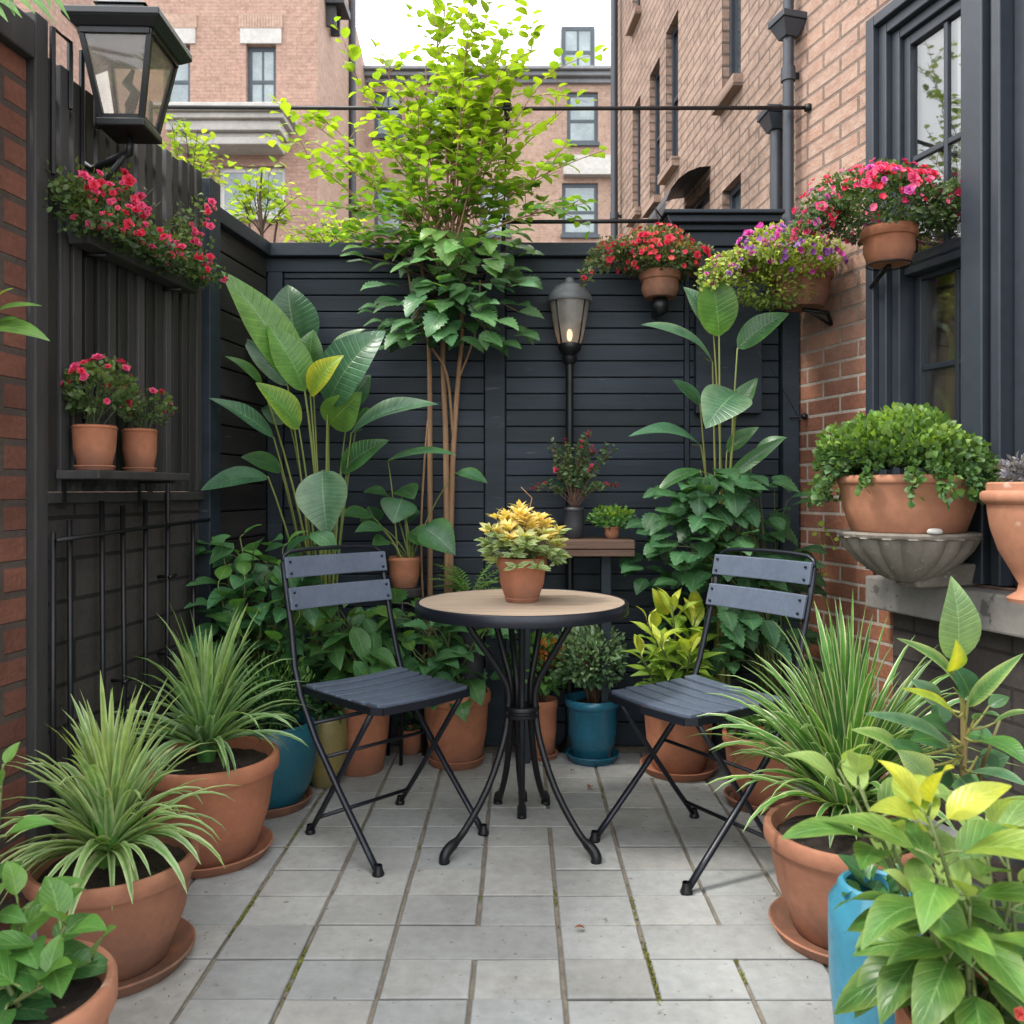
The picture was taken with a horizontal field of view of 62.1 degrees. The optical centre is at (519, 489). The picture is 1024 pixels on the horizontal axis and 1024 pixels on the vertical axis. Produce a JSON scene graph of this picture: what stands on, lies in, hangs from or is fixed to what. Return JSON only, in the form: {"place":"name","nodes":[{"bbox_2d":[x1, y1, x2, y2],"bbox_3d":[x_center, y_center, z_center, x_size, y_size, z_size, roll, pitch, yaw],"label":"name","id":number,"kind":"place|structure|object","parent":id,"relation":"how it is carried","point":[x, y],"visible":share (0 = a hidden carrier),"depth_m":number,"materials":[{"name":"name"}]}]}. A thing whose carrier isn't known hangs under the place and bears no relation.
{"place":"outdoors","nodes":[
{"label":"outdoors","id":0,"kind":"place"},
{"bbox_2d":[0,288,49,340],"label":"vine sprig","id":1,"kind":"object","parent":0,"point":[11,324],"visible":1,"depth_m":1.77,"materials":[{"name":"green plant"}]},
{"bbox_2d":[0,0,69,23],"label":"overhanging branch","id":2,"kind":"object","parent":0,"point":[10,5],"visible":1,"depth_m":1.86,"materials":[{"name":"green plant"}]},
{"bbox_2d":[13,0,140,113],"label":"neighbour house","id":3,"kind":"structure","parent":0,"point":[64,27],"depth_m":8.75,"materials":[{"name":"brown brick"}]},
{"bbox_2d":[141,0,365,491],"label":"corner building","id":4,"kind":"structure","parent":0,"point":[249,52],"depth_m":18.00,"materials":[{"name":"brown brick"}]},
{"bbox_2d":[166,47,189,101],"bbox_3d":[-7.274,-8.767,18.155,0.572,1.355,0.050,0,0,0],"label":"window frame","id":5,"kind":"structure","parent":4,"relation":"in","point":[181,88],"depth_m":18.15,"materials":[{"name":"grey glass"}]},
{"bbox_2d":[220,168,284,213],"bbox_3d":[-5.686,-6.342,18.155,1.419,1.038,0.050,0,0,0],"label":"window frame","id":6,"kind":"structure","parent":4,"relation":"in","point":[233,173],"depth_m":18.15,"materials":[{"name":"white paint"}]},
{"bbox_2d":[248,47,275,101],"bbox_3d":[-5.485,-8.767,18.155,0.635,1.355,0.050,0,0,0],"label":"window frame","id":7,"kind":"structure","parent":4,"relation":"in","point":[261,60],"depth_m":18.15,"materials":[{"name":"grey glass"}]},
{"bbox_2d":[356,0,610,64],"label":"sky","id":8,"kind":"structure","parent":0,"point":[386,22],"materials":[{"name":"white"}]},
{"bbox_2d":[363,26,610,241],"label":"row building","id":9,"kind":"structure","parent":0,"point":[583,130],"depth_m":23.60,"materials":[{"name":"brown brick"}]},
{"bbox_2d":[374,93,401,134],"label":"window frame","id":10,"kind":"structure","parent":9,"relation":"in","point":[387,102],"depth_m":23.69,"materials":[{"name":"grey glass"}]},
{"bbox_2d":[374,187,401,230],"bbox_3d":[-3.665,-7.816,23.695,0.777,1.305,0.050,0,0,0],"label":"window frame","id":11,"kind":"structure","parent":9,"relation":"in","point":[384,189],"depth_m":23.69,"materials":[{"name":"grey glass"}]},
{"bbox_2d":[424,93,448,133],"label":"window frame","id":12,"kind":"structure","parent":9,"relation":"in","point":[436,94],"depth_m":23.69,"materials":[{"name":"grey glass"}]},
{"bbox_2d":[480,185,509,233],"bbox_3d":[-0.694,-7.802,23.695,0.833,1.444,0.050,0,0,0],"label":"window frame","id":13,"kind":"structure","parent":9,"relation":"in","point":[508,225],"depth_m":23.69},
{"bbox_2d":[561,26,594,64],"bbox_3d":[1.664,-12.566,24.435,0.955,1.493,0.050,0,0,0],"label":"window frame","id":14,"kind":"structure","parent":9,"relation":"in","point":[574,39],"depth_m":24.43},
{"bbox_2d":[562,184,597,233],"bbox_3d":[1.666,-7.802,23.695,1.000,1.444,0.050,0,0,0],"label":"window frame","id":15,"kind":"structure","parent":9,"relation":"in","point":[587,191],"depth_m":23.69,"materials":[{"name":"grey glass"}]},
{"bbox_2d":[567,93,597,141],"bbox_3d":[1.735,-10.342,23.695,0.861,1.416,0.050,0,0,0],"label":"window frame","id":16,"kind":"structure","parent":9,"relation":"in","point":[582,126],"depth_m":23.69,"materials":[{"name":"grey glass"}]},
{"bbox_2d":[30,752,957,1023],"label":"patio paving","id":17,"kind":"structure","parent":0,"point":[444,942],"depth_m":2.14,"materials":[{"name":"grey stone"}]},
{"bbox_2d":[0,2,33,930],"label":"garden wall","id":18,"kind":"structure","parent":17,"relation":"on","point":[16,40],"depth_m":2.09,"materials":[{"name":"red brick"}]},
{"bbox_2d":[0,742,117,1023],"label":"potted plant","id":19,"kind":"object","parent":17,"relation":"on","point":[62,976],"visible":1,"depth_m":1.34,"materials":[{"name":"green plant"}]},
{"bbox_2d":[50,484,209,838],"bbox_3d":[-1.162,0.530,2.590,0.056,1.100,0.818,0,0,7],"label":"trellis","id":20,"kind":"object","parent":17,"relation":"on","point":[102,533],"visible":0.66,"depth_m":2.40,"materials":[{"name":"black metal"}]},
{"bbox_2d":[25,11,272,903],"bbox_3d":[-1.158,-0.062,2.900,0.092,2.285,1.531,0,0,7],"label":"slatted fence","id":21,"kind":"object","parent":17,"relation":"on","point":[178,346],"visible":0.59,"depth_m":2.52,"materials":[{"name":"black wood"}]},
{"bbox_2d":[49,0,191,206],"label":"wall lantern","id":22,"kind":"object","parent":21,"relation":"attached to","point":[132,35],"depth_m":2.27,"materials":[{"name":"black metal"}]},
{"bbox_2d":[56,470,188,508],"bbox_3d":[-1.122,-0.001,2.437,0.122,0.102,0.468,0,0,7],"label":"wall shelf","id":23,"kind":"object","parent":21,"relation":"attached to","point":[106,475],"depth_m":2.27,"materials":[{"name":"black wood"}]},
{"bbox_2d":[73,465,115,469],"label":"plant saucer","id":24,"kind":"object","parent":23,"relation":"on","point":[94,467],"visible":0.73,"depth_m":2.24,"materials":[{"name":"ceramic"}]},
{"bbox_2d":[60,353,139,464],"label":"potted plant","id":25,"kind":"object","parent":24,"relation":"on","point":[94,441],"visible":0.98,"depth_m":2.24,"materials":[{"name":"green plant"}]},
{"bbox_2d":[122,467,156,471],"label":"plant saucer","id":26,"kind":"object","parent":23,"relation":"on","point":[146,469],"visible":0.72,"depth_m":2.46,"materials":[{"name":"ceramic"}]},
{"bbox_2d":[116,384,177,466],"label":"potted plant","id":27,"kind":"object","parent":26,"relation":"on","point":[139,445],"visible":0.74,"depth_m":2.46,"materials":[{"name":"green plant"}]},
{"bbox_2d":[44,156,228,294],"bbox_3d":[-1.087,-0.818,2.498,0.225,0.354,0.728,0,0,7],"label":"flower box","id":28,"kind":"object","parent":21,"relation":"attached to","point":[158,255],"visible":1,"depth_m":2.37,"materials":[{"name":"black wood"}]},
{"bbox_2d":[117,917,195,998],"bbox_3d":[-0.930,1.063,1.940,0.356,0.033,0.356,0,0,0],"label":"plant saucer","id":29,"kind":"object","parent":17,"relation":"on","point":[181,946],"visible":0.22,"depth_m":1.90,"materials":[{"name":"ceramic"}]},
{"bbox_2d":[0,670,239,981],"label":"potted plant","id":30,"kind":"object","parent":29,"relation":"on","point":[123,862],"visible":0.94,"depth_m":1.88,"materials":[{"name":"green plant"}]},
{"bbox_2d":[191,826,273,878],"bbox_3d":[-0.920,1.063,2.520,0.364,0.033,0.364,0,0,0],"label":"plant saucer","id":31,"kind":"object","parent":17,"relation":"on","point":[265,841],"visible":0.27,"depth_m":2.42,"materials":[{"name":"ceramic"}]},
{"bbox_2d":[114,599,317,868],"bbox_3d":[-0.947,0.694,2.521,0.631,0.744,0.640,0,0,0],"label":"potted plant","id":32,"kind":"object","parent":31,"relation":"on","point":[209,696],"visible":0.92,"depth_m":2.45,"materials":[{"name":"green plant"}]},
{"bbox_2d":[182,524,337,718],"bbox_3d":[-0.961,0.600,2.995,0.469,0.959,0.594,0,0,-42],"label":"leafy shrub","id":33,"kind":"object","parent":17,"relation":"on","point":[261,575],"visible":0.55,"depth_m":2.92,"materials":[{"name":"green plant"}]},
{"bbox_2d":[265,786,312,818],"bbox_3d":[-0.865,1.063,2.920,0.300,0.033,0.300,0,0,0],"label":"plant saucer","id":34,"kind":"object","parent":17,"relation":"on","point":[298,806],"visible":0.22,"depth_m":2.83,"materials":[{"name":"ceramic"}]},
{"bbox_2d":[228,648,317,809],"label":"potted plant","id":35,"kind":"object","parent":34,"relation":"on","point":[293,774],"visible":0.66,"depth_m":2.84,"materials":[{"name":"green plant"}]},
{"bbox_2d":[201,271,436,710],"bbox_3d":[-0.706,0.127,3.213,0.814,1.907,0.574,0,0,0],"label":"paddle leaf plant","id":36,"kind":"object","parent":17,"relation":"on","point":[284,347],"visible":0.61,"depth_m":3.13,"materials":[{"name":"plant"}]},
{"bbox_2d":[306,679,348,788],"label":"potted plant","id":37,"kind":"object","parent":17,"relation":"on","point":[332,735],"visible":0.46,"depth_m":3.06,"materials":[{"name":"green plant"}]},
{"bbox_2d":[278,586,407,776],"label":"potted plant","id":38,"kind":"object","parent":17,"relation":"on","point":[366,639],"visible":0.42,"depth_m":3.18,"materials":[{"name":"green plant"}]},
{"bbox_2d":[280,544,488,877],"bbox_3d":[-0.444,0.634,2.710,0.563,0.892,0.437,0,0,45],"label":"folding chair","id":39,"kind":"object","parent":17,"relation":"on","point":[400,688],"visible":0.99,"depth_m":2.73,"materials":[{"name":"black metal"}]},
{"bbox_2d":[386,586,425,765],"bbox_3d":[-0.464,0.737,3.409,0.163,0.687,0.163,0,0,0],"label":"plant stand","id":40,"kind":"object","parent":17,"relation":"on","point":[416,591],"visible":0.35,"depth_m":3.38,"materials":[{"name":"black wood"}]},
{"bbox_2d":[340,446,487,588],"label":"potted plant","id":41,"kind":"object","parent":40,"relation":"on","point":[437,534],"visible":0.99,"depth_m":3.37,"materials":[{"name":"green plant"}]},
{"bbox_2d":[366,588,516,762],"bbox_3d":[-0.328,0.714,3.334,0.595,0.704,0.402,0,0,-11],"label":"potted plant","id":42,"kind":"object","parent":17,"relation":"on","point":[462,739],"visible":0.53,"depth_m":3.27,"materials":[{"name":"green plant"}]},
{"bbox_2d":[429,751,484,770],"bbox_3d":[-0.253,1.063,3.370,0.230,0.033,0.230,0,0,0],"label":"plant saucer","id":43,"kind":"object","parent":17,"relation":"on","point":[461,766],"visible":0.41,"depth_m":3.28,"materials":[{"name":"ceramic"}]},
{"bbox_2d":[429,562,501,680],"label":"potted fern","id":44,"kind":"object","parent":17,"relation":"on","point":[477,665],"visible":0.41,"depth_m":3.36,"materials":[{"name":"green plant"}]},
{"bbox_2d":[214,781,747,1014],"bbox_3d":[-0.293,1.082,2.841,1.365,0.010,2.525,0,0,-20],"label":"moss","id":45,"kind":"object","parent":17,"relation":"on","point":[649,966],"visible":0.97,"depth_m":1.98,"materials":[{"name":"green plant"}]},
{"bbox_2d":[415,589,628,865],"bbox_3d":[0.006,0.717,2.700,0.675,0.732,0.675,0,0,0],"label":"bistro table","id":46,"kind":"object","parent":17,"relation":"on","point":[566,610],"visible":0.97,"depth_m":2.65,"materials":[{"name":"black metal"}]},
{"bbox_2d":[504,597,539,602],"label":"plant saucer","id":47,"kind":"object","parent":46,"relation":"on","point":[513,600],"visible":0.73,"depth_m":2.63,"materials":[{"name":"ceramic"}]},
{"bbox_2d":[475,487,571,598],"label":"potted plant","id":48,"kind":"object","parent":47,"relation":"on","point":[521,575],"visible":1,"depth_m":2.62,"materials":[{"name":"yellow plant"}]},
{"bbox_2d":[530,749,557,761],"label":"plant saucer","id":49,"kind":"object","parent":17,"relation":"on","point":[552,757],"visible":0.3,"depth_m":3.39,"materials":[{"name":"ceramic"}]},
{"bbox_2d":[503,631,576,755],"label":"potted plant","id":50,"kind":"object","parent":49,"relation":"on","point":[548,704],"visible":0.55,"depth_m":3.39,"materials":[{"name":"green plant"}]},
{"bbox_2d":[525,537,634,763],"bbox_3d":[0.210,0.636,3.375,0.460,0.888,0.260,0,0,0],"label":"wooden bench","id":51,"kind":"object","parent":17,"relation":"on","point":[605,549],"visible":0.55,"depth_m":3.35,"materials":[{"name":"brown wood"}]},
{"bbox_2d":[530,430,618,538],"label":"potted plant","id":52,"kind":"object","parent":51,"relation":"on","point":[573,477],"visible":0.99,"depth_m":3.35,"materials":[{"name":"green plant"}]},
{"bbox_2d":[585,504,637,538],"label":"potted plant","id":53,"kind":"object","parent":51,"relation":"on","point":[622,518],"visible":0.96,"depth_m":3.33,"materials":[{"name":"green plant"}]},
{"bbox_2d":[565,747,618,766],"bbox_3d":[0.290,1.065,3.410,0.216,0.031,0.216,0,0,0],"label":"plant saucer","id":54,"kind":"object","parent":17,"relation":"on","point":[590,763],"visible":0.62,"depth_m":3.33,"materials":[{"name":"teal ceramic"}]},
{"bbox_2d":[547,624,629,759],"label":"potted plant","id":55,"kind":"object","parent":54,"relation":"on","point":[592,724],"visible":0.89,"depth_m":3.33,"materials":[{"name":"green plant"}]},
{"bbox_2d":[640,754,717,781],"bbox_3d":[0.610,1.063,3.270,0.296,0.033,0.296,0,0,0],"label":"plant saucer","id":56,"kind":"object","parent":17,"relation":"on","point":[711,767],"visible":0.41,"depth_m":3.17,"materials":[{"name":"ceramic"}]},
{"bbox_2d":[622,588,724,774],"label":"potted plant","id":57,"kind":"object","parent":56,"relation":"on","point":[674,759],"visible":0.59,"depth_m":3.14,"materials":[{"name":"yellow plant"}]},
{"bbox_2d":[589,547,816,895],"bbox_3d":[0.560,0.634,2.588,0.563,0.892,0.437,0,0,-33],"label":"folding chair","id":58,"kind":"object","parent":17,"relation":"on","point":[686,700],"visible":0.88,"depth_m":2.61,"materials":[{"name":"black metal"}]},
{"bbox_2d":[630,264,788,760],"bbox_3d":[0.748,0.114,3.193,0.374,1.932,0.702,0,0,44],"label":"paddle leaf plant","id":59,"kind":"object","parent":17,"relation":"on","point":[715,311],"visible":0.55,"depth_m":3.21,"materials":[{"name":"plant"}]},
{"bbox_2d":[619,468,827,719],"bbox_3d":[0.789,0.498,3.277,0.774,1.164,0.578,0,0,-28],"label":"leafy shrub","id":60,"kind":"object","parent":17,"relation":"on","point":[695,503],"visible":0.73,"depth_m":3.16,"materials":[{"name":"green plant"}]},
{"bbox_2d":[724,785,801,814],"bbox_3d":[0.835,1.063,2.930,0.260,0.033,0.260,0,0,0],"label":"plant saucer","id":61,"kind":"object","parent":17,"relation":"on","point":[729,795],"visible":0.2,"depth_m":2.90,"materials":[{"name":"ceramic"}]},
{"bbox_2d":[717,709,803,806],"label":"potted plant","id":62,"kind":"object","parent":61,"relation":"on","point":[755,798],"visible":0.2,"depth_m":2.84,"materials":[{"name":"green plant"}]},
{"bbox_2d":[768,896,828,965],"bbox_3d":[0.787,1.063,2.060,0.356,0.033,0.356,0,0,0],"label":"plant saucer","id":63,"kind":"object","parent":17,"relation":"on","point":[791,936],"visible":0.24,"depth_m":2.03,"materials":[{"name":"ceramic"}]},
{"bbox_2d":[688,593,1022,948],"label":"potted plant","id":64,"kind":"object","parent":63,"relation":"on","point":[809,870],"visible":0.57,"depth_m":2.10,"materials":[{"name":"green plant"}]},
{"bbox_2d":[812,521,838,634],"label":"wall weed","id":65,"kind":"object","parent":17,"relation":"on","point":[820,523],"depth_m":3.20,"materials":[{"name":"green plant"}]},
{"bbox_2d":[828,854,920,1023],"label":"potted plant","id":66,"kind":"object","parent":17,"relation":"on","point":[849,884],"visible":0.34,"depth_m":1.53,"materials":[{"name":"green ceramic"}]},
{"bbox_2d":[781,744,1023,1023],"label":"potted plant","id":67,"kind":"object","parent":17,"relation":"on","point":[962,964],"visible":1,"depth_m":1.20,"materials":[{"name":"green plant"}]},
{"bbox_2d":[851,576,1023,960],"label":"pale leaf plant","id":68,"kind":"object","parent":17,"relation":"on","point":[960,626],"visible":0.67,"depth_m":1.78,"materials":[{"name":"plant"}]},
{"bbox_2d":[172,746,915,1023],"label":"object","id":69,"kind":"object","parent":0,"point":[620,749],"visible":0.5,"depth_m":2.33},
{"bbox_2d":[394,711,421,754],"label":"potted plant","id":70,"kind":"object","parent":69,"relation":"on","point":[412,745],"visible":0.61,"depth_m":3.46,"materials":[{"name":"green plant"}]},
{"bbox_2d":[258,0,607,748],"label":"slender tree","id":71,"kind":"object","parent":69,"relation":"on","point":[482,138],"visible":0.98,"depth_m":3.41,"materials":[{"name":"green plant"}]},
{"bbox_2d":[264,242,798,745],"bbox_3d":[0.023,0.021,3.607,2.291,2.118,0.105,0,0,0],"label":"back fence","id":72,"kind":"object","parent":69,"relation":"on","point":[628,368],"visible":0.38,"depth_m":3.60,"materials":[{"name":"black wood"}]},
{"bbox_2d":[147,99,811,250],"bbox_3d":[-0.159,-0.267,3.503,2.719,2.693,0.132,0,0,0],"label":"metal rod","id":73,"kind":"object","parent":72,"relation":"attached to","point":[807,107],"visible":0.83,"depth_m":3.48,"materials":[{"name":"metal"}]},
{"bbox_2d":[577,222,715,318],"bbox_3d":[0.512,-0.895,3.431,0.575,0.382,0.321,0,0,0],"label":"hanging flower pot","id":74,"kind":"object","parent":72,"relation":"attached to","point":[660,288],"visible":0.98,"depth_m":3.37,"materials":[{"name":"ceramic"}]},
{"bbox_2d":[656,209,784,413],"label":"fence pier","id":75,"kind":"structure","parent":72,"relation":"attached to","point":[720,230],"depth_m":3.54,"materials":[{"name":"black paint"}]},
{"bbox_2d":[547,277,591,752],"bbox_3d":[0.206,0.099,3.530,0.190,1.963,0.190,0,0,0],"label":"lamp post","id":76,"kind":"object","parent":69,"relation":"on","point":[569,291],"visible":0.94,"depth_m":3.51,"materials":[{"name":"black metal"}]},
{"bbox_2d":[926,528,942,534],"bbox_3d":[1.192,0.119,2.443,0.046,0.018,0.037,0,0,0],"label":"pebble","id":77,"kind":"object","parent":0,"point":[934,531],"visible":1,"depth_m":2.43,"materials":[{"name":"white stone"}]},
{"label":"ground","id":78,"kind":"structure","parent":0,"visible":0},
{"bbox_2d":[157,104,227,491],"bbox_3d":[-2.550,-0.897,6.526,0.631,3.955,0.738,0,0,21],"label":"tree","id":79,"kind":"object","parent":78,"relation":"on","point":[204,149],"visible":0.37,"depth_m":6.45,"materials":[{"name":"green plant"}]},
{"bbox_2d":[223,154,313,241],"bbox_3d":[-1.771,-0.677,6.001,0.767,3.514,0.674,0,0,0],"label":"tree","id":80,"kind":"object","parent":78,"relation":"on","point":[263,194],"visible":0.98,"depth_m":5.99,"materials":[{"name":"green plant"}]},
{"bbox_2d":[279,202,366,241],"bbox_3d":[-1.410,-0.530,6.316,0.577,3.221,0.931,0,0,-40],"label":"tree","id":81,"kind":"object","parent":78,"relation":"on","point":[327,232],"visible":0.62,"depth_m":6.24,"materials":[{"name":"green plant"}]},
{"bbox_2d":[618,0,1023,830],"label":"brick townhouse","id":82,"kind":"structure","parent":78,"relation":"on","point":[938,86],"depth_m":3.05,"materials":[{"name":"brick"}]},
{"bbox_2d":[610,0,620,240],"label":"drainpipe","id":83,"kind":"object","parent":82,"relation":"attached to","point":[614,213],"visible":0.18,"depth_m":7.02,"materials":[{"name":"metal"}]},
{"bbox_2d":[638,110,639,205],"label":"window frame","id":84,"kind":"structure","parent":82,"relation":"in","point":[638,110],"depth_m":6.61,"materials":[{"name":"metal"}]},
{"bbox_2d":[655,68,659,193],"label":"window frame","id":85,"kind":"structure","parent":82,"relation":"in","point":[657,78],"depth_m":6.07,"materials":[{"name":"metal"}]},
{"bbox_2d":[672,23,677,155],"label":"window frame","id":86,"kind":"structure","parent":82,"relation":"in","point":[675,33],"depth_m":5.63,"materials":[{"name":"metal"}]},
{"bbox_2d":[691,186,709,208],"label":"window frame","id":87,"kind":"structure","parent":82,"relation":"in","point":[703,202],"depth_m":5.01,"materials":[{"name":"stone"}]},
{"bbox_2d":[729,0,740,77],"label":"window frame","id":88,"kind":"structure","parent":82,"relation":"in","point":[734,5],"depth_m":4.50,"materials":[{"name":"metal"}]},
{"bbox_2d":[730,181,740,208],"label":"window frame","id":89,"kind":"structure","parent":82,"relation":"in","point":[735,194],"depth_m":4.47,"materials":[{"name":"metal"}]},
{"bbox_2d":[757,104,782,235],"bbox_3d":[1.108,-1.255,3.675,0.128,0.770,0.128,0,0,-5],"label":"drainpipe","id":90,"kind":"object","parent":82,"relation":"attached to","point":[770,122],"visible":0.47,"depth_m":3.65,"materials":[{"name":"metal"}]},
{"bbox_2d":[693,219,848,325],"bbox_3d":[0.952,-0.836,3.273,0.596,0.379,0.387,0,0,0],"label":"hanging flower pot","id":91,"kind":"object","parent":82,"relation":"attached to","point":[802,285],"visible":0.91,"depth_m":3.21,"materials":[{"name":"ceramic"}]},
{"bbox_2d":[757,350,807,419],"bbox_3d":[1.069,-0.426,3.459,0.270,0.270,0.047,0,0,-33],"label":"wall hook","id":92,"kind":"object","parent":82,"relation":"attached to","point":[803,416],"depth_m":3.50,"materials":[{"name":"black metal"}]},
{"bbox_2d":[768,0,806,248],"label":"drainpipe","id":93,"kind":"object","parent":82,"relation":"attached to","point":[786,23],"visible":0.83,"depth_m":3.54,"materials":[{"name":"metal"}]},
{"bbox_2d":[781,157,960,288],"bbox_3d":[1.178,-0.921,2.814,0.612,0.384,0.432,0,0,-24],"label":"hanging flower pot","id":94,"kind":"object","parent":82,"relation":"attached to","point":[889,244],"visible":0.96,"depth_m":2.77,"materials":[{"name":"ceramic"}]},
{"bbox_2d":[836,529,982,587],"bbox_3d":[1.215,0.214,2.639,0.439,0.172,0.418,0,0,0],"label":"stone corbel","id":95,"kind":"object","parent":82,"relation":"attached to","point":[917,560],"visible":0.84,"depth_m":2.52,"materials":[{"name":"grey stone"}]},
{"bbox_2d":[802,401,1016,533],"bbox_3d":[1.190,-0.071,2.613,0.594,0.396,0.565,0,0,0],"label":"potted plant","id":96,"kind":"object","parent":95,"relation":"on","point":[851,456],"visible":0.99,"depth_m":2.49,"materials":[{"name":"green plant"}]},
{"bbox_2d":[979,451,1023,603],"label":"urn planter","id":97,"kind":"object","parent":82,"relation":"on","point":[1003,501],"visible":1,"depth_m":2.24,"materials":[{"name":"ceramic"}]}
]}

